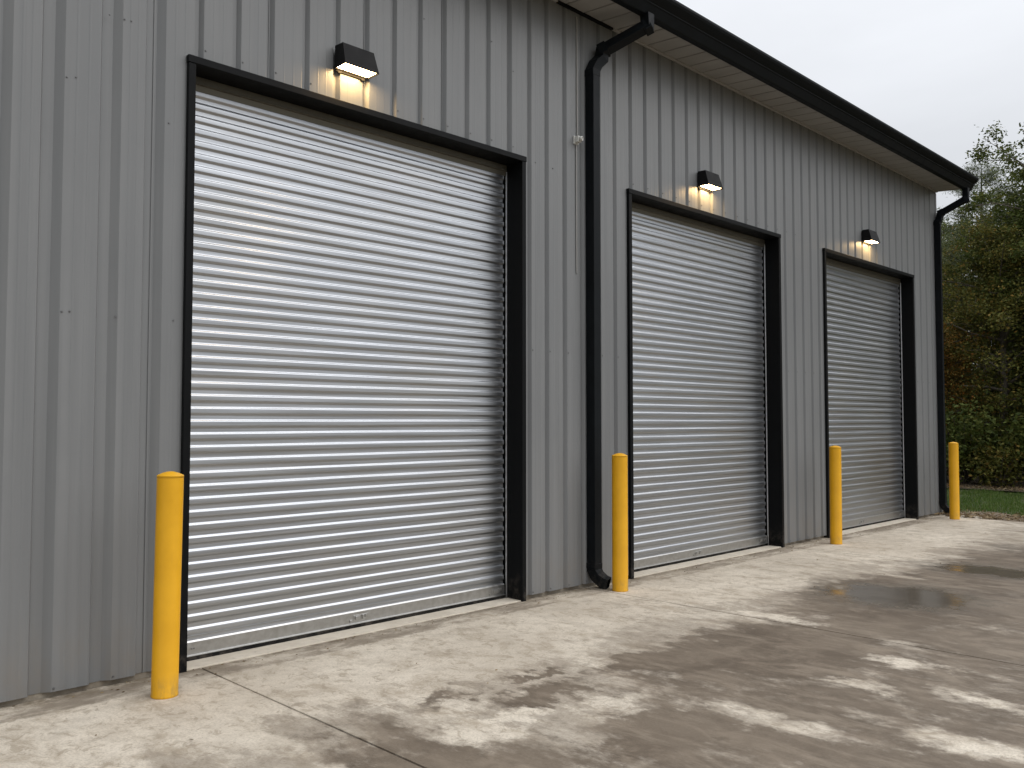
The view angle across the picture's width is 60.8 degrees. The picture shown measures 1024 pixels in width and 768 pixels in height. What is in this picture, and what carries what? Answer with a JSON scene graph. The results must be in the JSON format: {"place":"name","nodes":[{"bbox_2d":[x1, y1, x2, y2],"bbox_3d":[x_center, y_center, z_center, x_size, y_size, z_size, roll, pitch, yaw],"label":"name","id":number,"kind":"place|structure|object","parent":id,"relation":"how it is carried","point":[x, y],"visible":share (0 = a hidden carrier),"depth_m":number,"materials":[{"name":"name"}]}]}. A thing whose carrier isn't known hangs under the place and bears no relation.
{"place":"outdoors","nodes":[
{"label":"outdoors","id":0,"kind":"place"},
{"bbox_2d":[0,514,1023,767],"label":"concrete pavement","id":1,"kind":"structure","parent":0,"point":[896,646],"depth_m":4.93,"materials":[{"name":"grey concrete"}]},
{"bbox_2d":[150,471,183,699],"bbox_3d":[-1.881,1.085,4.760,0.142,1.213,0.142,3,-4,-45],"label":"bollard","id":2,"kind":"object","parent":1,"relation":"on","point":[167,588],"visible":1,"depth_m":4.71,"materials":[{"name":"yellow plastic"}]},
{"bbox_2d":[612,453,627,591],"bbox_3d":[0.951,1.212,7.685,0.142,1.205,0.142,2,-3,-45],"label":"bollard","id":3,"kind":"object","parent":1,"relation":"on","point":[619,522],"visible":1,"depth_m":7.63,"materials":[{"name":"yellow plastic"}]},
{"bbox_2d":[829,445,841,544],"bbox_3d":[3.933,1.343,10.593,0.142,1.190,0.142,3,-3,-45],"label":"bollard","id":4,"kind":"object","parent":1,"relation":"on","point":[835,475],"visible":1,"depth_m":10.54,"materials":[{"name":"yellow plastic"}]},
{"bbox_2d":[948,442,959,519],"bbox_3d":[6.718,1.465,13.253,0.142,1.170,0.142,3,-3,-45],"label":"bollard","id":5,"kind":"object","parent":1,"relation":"on","point":[954,500],"visible":1,"depth_m":13.20,"materials":[{"name":"yellow plastic"}]},
{"bbox_2d":[677,0,1023,369],"label":"sky","id":6,"kind":"structure","parent":0,"point":[938,73],"materials":[{"name":"white"}]},
{"bbox_2d":[937,158,1023,478],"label":"tree","id":7,"kind":"object","parent":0,"point":[988,174],"visible":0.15,"depth_m":22.46,"materials":[{"name":"green plant"}]},
{"bbox_2d":[939,510,1023,521],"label":"dirt verge","id":8,"kind":"structure","parent":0,"point":[1004,519],"depth_m":13.89,"materials":[{"name":"brown soil"}]},
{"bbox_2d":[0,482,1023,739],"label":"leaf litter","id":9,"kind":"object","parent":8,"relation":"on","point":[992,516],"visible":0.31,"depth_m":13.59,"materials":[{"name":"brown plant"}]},
{"bbox_2d":[946,468,1023,491],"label":"forest floor","id":10,"kind":"structure","parent":0,"point":[1017,484],"depth_m":19.84,"materials":[{"name":"brown soil"}]},
{"bbox_2d":[941,218,978,361],"bbox_3d":[13.153,-1.202,27.003,4.348,7.679,3.868,1,-3,-25],"label":"broadleaf tree","id":11,"kind":"object","parent":10,"relation":"on","point":[955,257],"depth_m":26.39,"materials":[{"name":"green plant"}]},
{"bbox_2d":[941,203,979,335],"bbox_3d":[14.626,-1.666,30.418,4.482,8.896,5.038,0,-2,10],"label":"broadleaf tree","id":12,"kind":"object","parent":10,"relation":"on","point":[955,222],"visible":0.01,"depth_m":29.78,"materials":[{"name":"green plant"}]},
{"bbox_2d":[945,393,981,477],"bbox_3d":[10.179,1.158,21.721,3.020,2.524,3.261,-2,-3,42],"label":"shrub","id":13,"kind":"object","parent":10,"relation":"on","point":[955,420],"depth_m":21.10,"materials":[{"name":"green plant"}]},
{"bbox_2d":[946,370,982,472],"bbox_3d":[12.819,0.890,24.404,3.939,3.293,4.253,0,-2,-8],"label":"shrub","id":14,"kind":"object","parent":10,"relation":"on","point":[970,401],"depth_m":23.50,"materials":[{"name":"green plant"}]},
{"bbox_2d":[942,247,992,457],"bbox_3d":[11.190,-0.773,24.220,4.429,6.670,4.195,0,-2,-3],"label":"broadleaf tree","id":15,"kind":"object","parent":10,"relation":"on","point":[953,302],"visible":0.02,"depth_m":23.68,"materials":[{"name":"green plant"}]},
{"bbox_2d":[943,317,998,482],"bbox_3d":[9.993,0.543,20.485,2.603,4.091,2.536,2,-3,-36],"label":"understory tree","id":16,"kind":"object","parent":10,"relation":"on","point":[955,366],"visible":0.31,"depth_m":20.20,"materials":[{"name":"green plant"}]},
{"bbox_2d":[941,120,1023,429],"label":"broadleaf tree","id":17,"kind":"object","parent":10,"relation":"on","point":[1017,213],"visible":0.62,"depth_m":20.15,"materials":[{"name":"green plant"}]},
{"bbox_2d":[942,210,1023,485],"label":"broadleaf tree","id":18,"kind":"object","parent":10,"relation":"on","point":[999,307],"visible":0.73,"depth_m":20.08,"materials":[{"name":"green plant"}]},
{"bbox_2d":[945,389,1021,483],"bbox_3d":[10.349,1.240,19.818,2.835,2.195,2.626,1,-3,-28],"label":"shrub","id":19,"kind":"object","parent":10,"relation":"on","point":[962,437],"visible":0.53,"depth_m":19.32,"materials":[{"name":"green plant"}]},
{"bbox_2d":[945,328,1023,470],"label":"shrub","id":20,"kind":"object","parent":10,"relation":"on","point":[991,373],"visible":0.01,"depth_m":23.85,"materials":[{"name":"green plant"}]},
{"bbox_2d":[947,364,1023,473],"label":"shrub","id":21,"kind":"object","parent":10,"relation":"on","point":[981,398],"visible":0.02,"depth_m":21.62,"materials":[{"name":"green plant"}]},
{"bbox_2d":[953,179,1023,388],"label":"broadleaf tree","id":22,"kind":"object","parent":10,"relation":"on","point":[1007,192],"visible":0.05,"depth_m":22.26,"materials":[{"name":"green plant"}]},
{"bbox_2d":[957,348,1022,411],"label":"shrub","id":23,"kind":"object","parent":10,"relation":"on","point":[974,382],"depth_m":24.76,"materials":[{"name":"green plant"}]},
{"bbox_2d":[959,429,1023,487],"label":"shrub","id":24,"kind":"object","parent":10,"relation":"on","point":[989,462],"visible":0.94,"depth_m":18.93,"materials":[{"name":"green plant"}]},
{"bbox_2d":[965,375,1023,480],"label":"shrub","id":25,"kind":"object","parent":10,"relation":"on","point":[1011,394],"visible":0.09,"depth_m":20.20,"materials":[{"name":"green plant"}]},
{"bbox_2d":[981,396,1023,483],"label":"shrub","id":26,"kind":"object","parent":10,"relation":"on","point":[1019,431],"visible":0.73,"depth_m":19.00,"materials":[{"name":"green plant"}]},
{"bbox_2d":[947,487,1023,516],"bbox_3d":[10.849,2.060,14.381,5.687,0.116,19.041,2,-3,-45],"label":"grass","id":27,"kind":"structure","parent":0,"point":[1005,501],"depth_m":16.07,"materials":[{"name":"green plant"}]},
{"bbox_2d":[947,488,1023,492],"bbox_3d":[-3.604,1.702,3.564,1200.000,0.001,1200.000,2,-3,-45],"label":"ground","id":28,"kind":"structure","parent":0,"point":[1001,491],"depth_m":19.13,"materials":[{"name":"soil"}]},
{"bbox_2d":[0,0,978,706],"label":"metal building","id":29,"kind":"structure","parent":28,"relation":"on","point":[346,356],"depth_m":6.73,"materials":[{"name":"grey paint"}]},
{"bbox_2d":[179,54,526,672],"bbox_3d":[-1.037,-0.076,6.375,2.943,3.770,0.334,2,-3,-45],"label":"roller door","id":30,"kind":"structure","parent":29,"relation":"in","point":[353,409],"depth_m":6.24,"materials":[{"name":"silver metal"}]},
{"bbox_2d":[334,42,378,81],"bbox_3d":[-1.093,-2.262,6.122,0.285,0.187,0.153,2,-3,-45],"label":"wall light","id":31,"kind":"object","parent":29,"relation":"attached to","point":[360,64],"visible":1,"depth_m":6.08,"materials":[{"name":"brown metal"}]},
{"bbox_2d":[573,17,582,273],"bbox_3d":[0.602,-2.166,7.844,0.065,2.350,0.083,2,-3,-45],"label":"conduit","id":32,"kind":"object","parent":29,"relation":"attached to","point":[577,139],"visible":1,"depth_m":7.87,"materials":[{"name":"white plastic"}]},
{"bbox_2d":[626,188,784,578],"bbox_3d":[2.055,0.053,9.440,2.958,3.770,0.334,2,-3,-45],"label":"roller door","id":33,"kind":"structure","parent":29,"relation":"in","point":[706,463],"depth_m":9.49,"materials":[{"name":"silver metal"}]},
{"bbox_2d":[697,170,722,192],"bbox_3d":[2.111,-2.160,9.299,0.285,0.187,0.153,2,-3,-45],"label":"wall light","id":34,"kind":"object","parent":29,"relation":"attached to","point":[708,181],"visible":1,"depth_m":9.24,"materials":[{"name":"black metal"}]},
{"bbox_2d":[822,248,918,537],"bbox_3d":[4.981,0.175,12.340,3.000,3.770,0.334,2,-3,-45],"label":"roller door","id":35,"kind":"structure","parent":29,"relation":"in","point":[869,307],"depth_m":12.58,"materials":[{"name":"silver metal"}]},
{"bbox_2d":[862,229,879,245],"bbox_3d":[5.007,-2.046,12.170,0.285,0.187,0.153,2,-3,-45],"label":"wall light","id":36,"kind":"object","parent":29,"relation":"attached to","point":[869,236],"visible":1,"depth_m":12.10,"materials":[{"name":"black metal"}]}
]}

